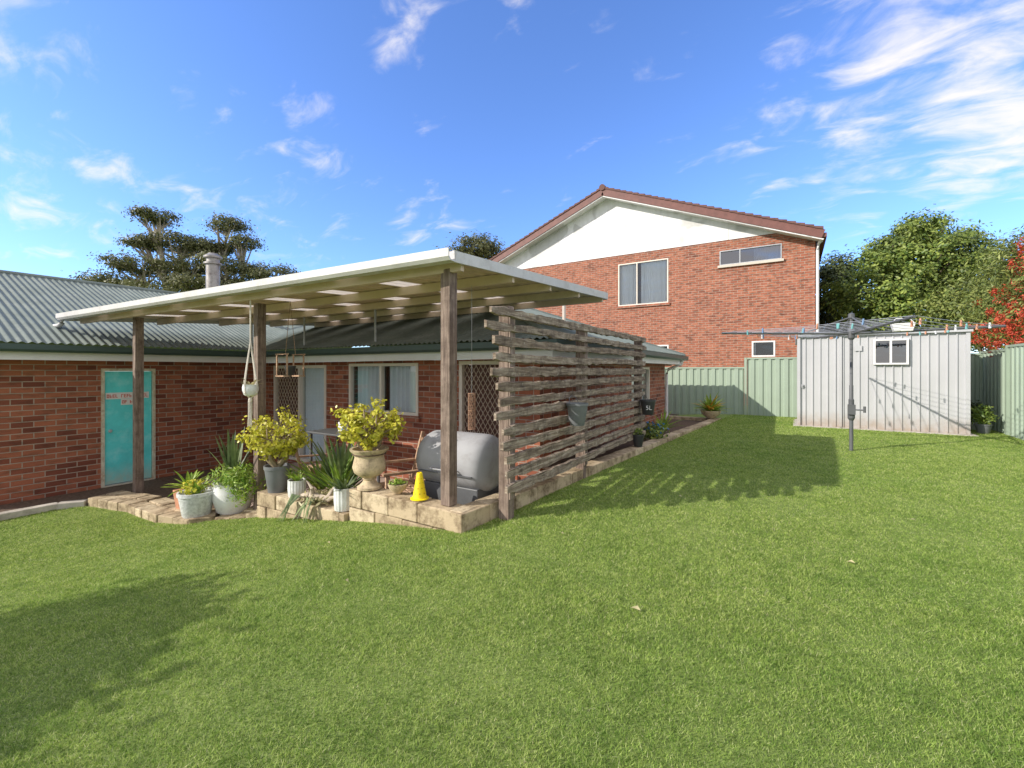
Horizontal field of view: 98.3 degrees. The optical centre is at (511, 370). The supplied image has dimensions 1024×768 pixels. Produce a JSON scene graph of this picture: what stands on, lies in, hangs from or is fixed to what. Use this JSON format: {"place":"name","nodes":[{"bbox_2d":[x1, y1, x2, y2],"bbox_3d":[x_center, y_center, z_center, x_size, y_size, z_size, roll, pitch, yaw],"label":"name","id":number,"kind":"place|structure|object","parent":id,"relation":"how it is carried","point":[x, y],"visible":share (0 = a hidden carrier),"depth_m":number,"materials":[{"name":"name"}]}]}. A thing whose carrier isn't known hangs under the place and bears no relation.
{"place":"outdoors","nodes":[
{"label":"outdoors","id":0,"kind":"place"},
{"bbox_2d":[260,469,308,491],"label":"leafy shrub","id":1,"kind":"object","parent":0,"point":[287,482],"visible":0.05,"depth_m":5.84,"materials":[{"name":"green plant"}]},
{"bbox_2d":[201,462,393,506],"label":"patio floor","id":2,"kind":"structure","parent":0,"point":[382,479],"depth_m":7.43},
{"bbox_2d":[307,463,320,485],"bbox_3d":[-2.320,1.562,5.921,0.750,0.575,0.430,0,0,32],"label":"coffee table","id":3,"kind":"object","parent":2,"relation":"on","point":[312,467],"visible":0.11,"depth_m":5.93,"materials":[{"name":"brown wood"}]},
{"bbox_2d":[295,451,332,476],"bbox_3d":[-2.869,1.423,6.447,0.606,0.860,0.598,0,0,-28],"label":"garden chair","id":4,"kind":"object","parent":2,"relation":"on","point":[298,457],"visible":0.27,"depth_m":6.19,"materials":[{"name":"brown wood"}]},
{"bbox_2d":[307,427,379,482],"bbox_3d":[-2.735,1.425,7.230,1.150,0.850,0.600,0,0,32],"label":"outdoor table","id":5,"kind":"object","parent":2,"relation":"on","point":[331,432],"visible":0.31,"depth_m":7.28,"materials":[{"name":"grey metal"}]},
{"bbox_2d":[380,431,424,493],"bbox_3d":[-1.293,1.326,5.365,0.744,1.056,0.734,0,0,-33],"label":"garden chair","id":6,"kind":"object","parent":2,"relation":"on","point":[411,480],"visible":0.3,"depth_m":5.46,"materials":[{"name":"brown wood"}]},
{"bbox_2d":[416,430,498,504],"bbox_3d":[-0.571,1.261,4.805,0.940,1.182,0.648,0,0,32],"label":"barrel barbecue","id":7,"kind":"object","parent":2,"relation":"on","point":[477,465],"visible":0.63,"depth_m":4.54,"materials":[{"name":"grey metal"}]},
{"bbox_2d":[0,414,1023,767],"bbox_3d":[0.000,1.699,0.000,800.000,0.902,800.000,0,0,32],"label":"lawn ground","id":8,"kind":"structure","parent":0,"point":[456,650],"depth_m":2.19,"materials":[{"name":"green plant"}]},
{"bbox_2d":[0,499,87,520],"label":"concrete kerb","id":9,"kind":"structure","parent":8,"relation":"on","point":[10,514],"depth_m":6.20,"materials":[{"name":"grey concrete"}]},
{"bbox_2d":[0,462,268,511],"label":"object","id":10,"kind":"object","parent":8,"relation":"on","point":[152,486],"visible":0.16,"depth_m":7.14,"materials":[{"name":"soil"}]},
{"bbox_2d":[53,247,607,509],"bbox_3d":[-3.095,0.365,7.187,7.997,3.190,4.751,0,0,32],"label":"patio cover","id":11,"kind":"object","parent":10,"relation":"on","point":[446,285],"visible":0.94,"depth_m":5.80,"materials":[{"name":"white metal"}]},
{"bbox_2d":[239,300,261,426],"bbox_3d":[-3.148,-0.077,5.338,0.279,1.526,0.212,0,0,-13],"label":"hanging planter","id":12,"kind":"object","parent":11,"relation":"hanging from","point":[251,389],"visible":1,"depth_m":5.31,"materials":[{"name":"white ceramic"}]},
{"bbox_2d":[275,302,304,376],"bbox_3d":[-3.073,-0.431,6.143,0.300,1.040,0.256,0,0,32],"label":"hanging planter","id":13,"kind":"object","parent":11,"relation":"hanging from","point":[289,370],"visible":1,"depth_m":6.10,"materials":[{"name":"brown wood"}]},
{"bbox_2d":[468,393,475,429],"bbox_3d":[-0.451,-0.143,4.958,0.090,1.615,0.090,0,0,32],"label":"wind chime","id":14,"kind":"object","parent":11,"relation":"hanging from","point":[473,421],"visible":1,"depth_m":4.92},
{"bbox_2d":[60,201,232,292],"bbox_3d":[-19.781,-3.482,24.968,8.002,11.382,7.183,0,0,32],"label":"tree","id":15,"kind":"object","parent":8,"relation":"on","point":[174,274],"visible":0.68,"depth_m":24.42,"materials":[{"name":"green plant"}]},
{"bbox_2d":[88,490,256,524],"bbox_3d":[-4.645,1.934,6.071,3.202,0.268,0.715,0,0,17],"label":"paver edging","id":16,"kind":"object","parent":8,"relation":"on","point":[155,508],"visible":0.6,"depth_m":6.08,"materials":[{"name":"beige stone"}]},
{"bbox_2d":[161,469,210,508],"bbox_3d":[-4.407,1.610,6.034,0.590,0.539,0.656,0,0,32],"label":"potted plant","id":17,"kind":"object","parent":16,"relation":"on","point":[195,475],"visible":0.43,"depth_m":5.99,"materials":[{"name":"green plant"}]},
{"bbox_2d":[176,479,212,518],"bbox_3d":[-4.074,1.640,5.723,0.423,0.460,0.420,0,0,32],"label":"potted plant","id":18,"kind":"object","parent":16,"relation":"on","point":[194,499],"visible":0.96,"depth_m":5.62,"materials":[{"name":"white plant"}]},
{"bbox_2d":[205,426,259,514],"bbox_3d":[-3.634,1.326,5.833,0.776,1.148,0.627,0,0,32],"label":"potted plant","id":19,"kind":"object","parent":16,"relation":"on","point":[233,489],"visible":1,"depth_m":5.73,"materials":[{"name":"green plant"}]},
{"bbox_2d":[173,210,300,289],"bbox_3d":[-15.171,-3.443,25.448,7.705,11.306,5.196,0,0,13],"label":"tree","id":20,"kind":"object","parent":8,"relation":"on","point":[245,272],"visible":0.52,"depth_m":25.31,"materials":[{"name":"green plant"}]},
{"bbox_2d":[277,487,333,522],"bbox_3d":[-2.292,1.562,5.138,0.724,0.426,0.537,0,0,32],"label":"trailing succulent","id":21,"kind":"object","parent":8,"relation":"on","point":[293,498],"visible":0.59,"depth_m":4.98,"materials":[{"name":"green plant"}]},
{"bbox_2d":[286,442,335,489],"bbox_3d":[-2.461,1.204,5.508,0.748,0.591,0.827,0,0,-36],"label":"spiky plant","id":22,"kind":"object","parent":8,"relation":"on","point":[315,485],"visible":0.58,"depth_m":5.54,"materials":[{"name":"green plant"}]},
{"bbox_2d":[0,252,688,504],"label":"brick house","id":23,"kind":"structure","parent":8,"relation":"on","point":[66,407],"depth_m":7.64,"materials":[{"name":"red brick"}]},
{"bbox_2d":[101,368,155,487],"bbox_3d":[-6.643,0.975,7.678,0.145,2.010,0.740,0,0,32],"label":"door","id":24,"kind":"structure","parent":23,"relation":"in","point":[116,383],"depth_m":7.60,"materials":[{"name":"paint"}]},
{"bbox_2d":[274,365,325,463],"bbox_3d":[-4.253,0.875,9.141,1.840,2.050,0.332,0,0,32],"label":"sliding door","id":25,"kind":"structure","parent":23,"relation":"in","point":[307,394],"depth_m":9.02,"materials":[{"name":"beige metal"}]},
{"bbox_2d":[349,360,420,421],"bbox_3d":[-2.201,0.335,7.803,1.860,1.010,0.360,0,0,32],"label":"window","id":26,"kind":"structure","parent":23,"relation":"in","point":[397,383],"depth_m":7.71,"materials":[{"name":"glass"}]},
{"bbox_2d":[459,361,498,438],"bbox_3d":[-0.425,0.850,6.579,0.850,1.980,0.092,0,0,32],"label":"security door","id":27,"kind":"structure","parent":23,"relation":"in","point":[474,376],"depth_m":6.63,"materials":[{"name":"beige metal"}]},
{"bbox_2d":[630,367,649,408],"bbox_3d":[2.881,0.385,10.069,0.210,0.910,1.520,0,0,32],"label":"window","id":28,"kind":"structure","parent":23,"relation":"in","point":[647,368],"depth_m":10.59,"materials":[{"name":"beige metal"}]},
{"bbox_2d":[436,230,504,258],"bbox_3d":[-2.647,-3.627,29.998,5.866,11.660,3.743,0,0,10],"label":"tree","id":29,"kind":"object","parent":8,"relation":"on","point":[485,248],"visible":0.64,"depth_m":29.09,"materials":[{"name":"green plant"}]},
{"bbox_2d":[257,415,721,533],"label":"retaining wall","id":30,"kind":"structure","parent":8,"relation":"on","point":[384,505],"depth_m":4.58,"materials":[{"name":"beige stone"}]},
{"bbox_2d":[235,405,312,492],"bbox_3d":[-2.931,0.992,5.501,0.838,1.095,0.886,0,0,-19],"label":"potted plant","id":31,"kind":"object","parent":30,"relation":"on","point":[275,444],"visible":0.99,"depth_m":5.39,"materials":[{"name":"yellow plant"}]},
{"bbox_2d":[287,469,309,497],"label":"potted plant","id":32,"kind":"object","parent":30,"relation":"on","point":[297,485],"visible":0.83,"depth_m":5.22,"materials":[{"name":"white plant"}]},
{"bbox_2d":[300,480,333,502],"bbox_3d":[-2.194,1.368,5.023,0.634,0.263,0.177,0,0,22],"label":"driftwood","id":33,"kind":"object","parent":30,"relation":"on","point":[329,494],"visible":0.68,"depth_m":4.98,"materials":[{"name":"beige wood"}]},
{"bbox_2d":[274,435,386,491],"bbox_3d":[-2.034,1.109,5.429,1.107,0.882,1.223,0,0,2],"label":"snake plant","id":34,"kind":"object","parent":30,"relation":"on","point":[339,465],"visible":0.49,"depth_m":5.21,"materials":[{"name":"green plant"}]},
{"bbox_2d":[327,474,361,511],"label":"potted plant","id":35,"kind":"object","parent":30,"relation":"on","point":[341,496],"visible":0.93,"depth_m":4.71,"materials":[{"name":"white plant"}]},
{"bbox_2d":[330,397,405,490],"bbox_3d":[-1.469,0.752,4.644,0.778,0.975,0.753,0,0,-38],"label":"potted plant","id":36,"kind":"object","parent":30,"relation":"on","point":[366,434],"visible":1,"depth_m":4.54,"materials":[{"name":"yellow plant"}]},
{"bbox_2d":[388,477,407,493],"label":"potted plant","id":37,"kind":"object","parent":30,"relation":"on","point":[397,486],"visible":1,"depth_m":4.41,"materials":[{"name":"beige plant"}]},
{"bbox_2d":[410,472,428,500],"bbox_3d":[-0.892,1.111,4.279,0.180,0.253,0.180,0,0,32],"label":"yellow cone","id":38,"kind":"object","parent":30,"relation":"on","point":[419,493],"visible":1,"depth_m":4.24,"materials":[{"name":"plastic"}]},
{"bbox_2d":[484,306,646,520],"bbox_3d":[1.029,0.475,5.836,0.162,2.150,4.868,0,0,32],"label":"privacy screen","id":39,"kind":"object","parent":30,"relation":"on","point":[507,358],"visible":0.94,"depth_m":4.79,"materials":[{"name":"brown wood"}]},
{"bbox_2d":[566,395,587,425],"bbox_3d":[0.736,0.453,5.000,0.250,0.334,0.256,0,0,32],"label":"hanging bucket","id":40,"kind":"object","parent":39,"relation":"hanging from","point":[577,411],"visible":1,"depth_m":4.92,"materials":[{"name":"grey metal"}]},
{"bbox_2d":[640,395,655,414],"bbox_3d":[2.265,0.573,7.382,0.260,0.334,0.266,0,0,32],"label":"hanging bucket","id":41,"kind":"object","parent":39,"relation":"hanging from","point":[647,406],"visible":1,"depth_m":7.30,"materials":[{"name":"black plastic"}]},
{"bbox_2d":[633,428,644,446],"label":"potted plant","id":42,"kind":"object","parent":30,"relation":"on","point":[638,438],"visible":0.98,"depth_m":7.16,"materials":[{"name":"black plant"}]},
{"bbox_2d":[692,393,730,418],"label":"potted plant","id":43,"kind":"object","parent":30,"relation":"on","point":[712,410],"visible":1,"depth_m":11.37,"materials":[{"name":"green plant"}]},
{"bbox_2d":[474,184,826,366],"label":"gable house","id":44,"kind":"structure","parent":8,"relation":"on","point":[693,281],"depth_m":17.05,"materials":[{"name":"red brick"}]},
{"bbox_2d":[616,258,669,308],"bbox_3d":[5.355,-3.515,18.052,2.140,1.890,0.360,0,0,32],"label":"window","id":45,"kind":"structure","parent":44,"relation":"in","point":[643,283],"depth_m":18.02,"materials":[{"name":"glass"}]},
{"bbox_2d":[718,243,783,267],"bbox_3d":[8.530,-4.095,15.897,2.090,0.630,0.150,0,0,32],"label":"window","id":46,"kind":"structure","parent":44,"relation":"in","point":[771,253],"depth_m":15.88,"materials":[{"name":"clear glass"}]},
{"bbox_2d":[750,340,774,357],"bbox_3d":[8.956,-0.740,15.776,0.840,0.700,0.360,0,0,32],"label":"window","id":47,"kind":"structure","parent":44,"relation":"in","point":[759,348],"depth_m":15.85,"materials":[{"name":"glass"}]},
{"bbox_2d":[665,353,982,421],"bbox_3d":[6.491,0.709,12.448,9.530,2.182,0.080,0,0,32],"label":"steel fence","id":48,"kind":"object","parent":8,"relation":"on","point":[763,386],"visible":0.22,"depth_m":12.38,"materials":[{"name":"green metal"}]},
{"bbox_2d":[815,244,879,331],"bbox_3d":[14.290,-1.789,19.212,4.424,6.811,5.198,0,0,32],"label":"tree","id":49,"kind":"object","parent":8,"relation":"on","point":[833,268],"visible":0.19,"depth_m":18.54,"materials":[{"name":"green plant"}]},
{"bbox_2d":[722,313,1005,450],"bbox_3d":[5.556,0.230,7.254,2.758,2.340,2.758,0,0,-26],"label":"rotary clothes line","id":50,"kind":"object","parent":8,"relation":"on","point":[850,333],"visible":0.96,"depth_m":7.21,"materials":[{"name":"grey metal"}]},
{"bbox_2d":[890,318,915,331],"bbox_3d":[6.094,-0.712,6.912,0.288,0.205,0.180,0,0,32],"label":"peg basket","id":51,"kind":"object","parent":50,"relation":"on","point":[899,328],"visible":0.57,"depth_m":6.86,"materials":[{"name":"white paint"}]},
{"bbox_2d":[793,329,977,435],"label":"garden shed","id":52,"kind":"structure","parent":8,"relation":"on","point":[914,382],"depth_m":9.36,"materials":[{"name":"white paint"}]},
{"bbox_2d":[873,338,908,364],"bbox_3d":[7.975,-0.390,9.331,0.570,0.540,0.062,0,0,32],"label":"window","id":53,"kind":"structure","parent":52,"relation":"in","point":[885,351],"depth_m":9.31,"materials":[{"name":"white paint"}]},
{"bbox_2d":[815,207,1023,331],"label":"tree","id":54,"kind":"object","parent":8,"relation":"on","point":[917,251],"visible":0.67,"depth_m":15.66,"materials":[{"name":"green plant"}]},
{"bbox_2d":[903,256,1021,351],"bbox_3d":[14.394,-0.982,13.004,4.603,5.178,3.572,0,0,-14],"label":"tree","id":55,"kind":"object","parent":8,"relation":"on","point":[953,303],"visible":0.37,"depth_m":13.13,"materials":[{"name":"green plant"}]},
{"bbox_2d":[971,400,983,429],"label":"potted plant","id":56,"kind":"object","parent":8,"relation":"on","point":[972,412],"visible":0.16,"depth_m":9.36,"materials":[{"name":"green plant"}]},
{"bbox_2d":[940,226,1023,356],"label":"tree","id":57,"kind":"object","parent":8,"relation":"on","point":[1012,331],"visible":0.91,"depth_m":9.86,"materials":[{"name":"red plant"}]},
{"bbox_2d":[971,404,999,433],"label":"potted plant","id":58,"kind":"object","parent":8,"relation":"on","point":[983,418],"visible":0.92,"depth_m":8.85,"materials":[{"name":"green plant"}]},
{"bbox_2d":[979,343,1023,439],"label":"steel fence","id":59,"kind":"object","parent":8,"relation":"on","point":[1001,382],"visible":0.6,"depth_m":8.72,"materials":[{"name":"green metal"}]},
{"bbox_2d":[0,0,1023,362],"label":"sky","id":60,"kind":"structure","parent":0,"point":[346,132],"materials":[{"name":"blue"}]},
{"bbox_2d":[543,414,702,468],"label":"garden bed soil","id":61,"kind":"structure","parent":0,"point":[683,424],"depth_m":8.16,"materials":[{"name":"brown soil"}]},
{"bbox_2d":[642,421,669,439],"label":"flowering plant","id":62,"kind":"object","parent":61,"relation":"on","point":[657,431],"visible":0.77,"depth_m":8.17,"materials":[{"name":"green plant"}]},
{"bbox_2d":[645,408,679,430],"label":"garden plant","id":63,"kind":"object","parent":61,"relation":"on","point":[660,421],"visible":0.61,"depth_m":9.36,"materials":[{"name":"green plant"}]}
]}

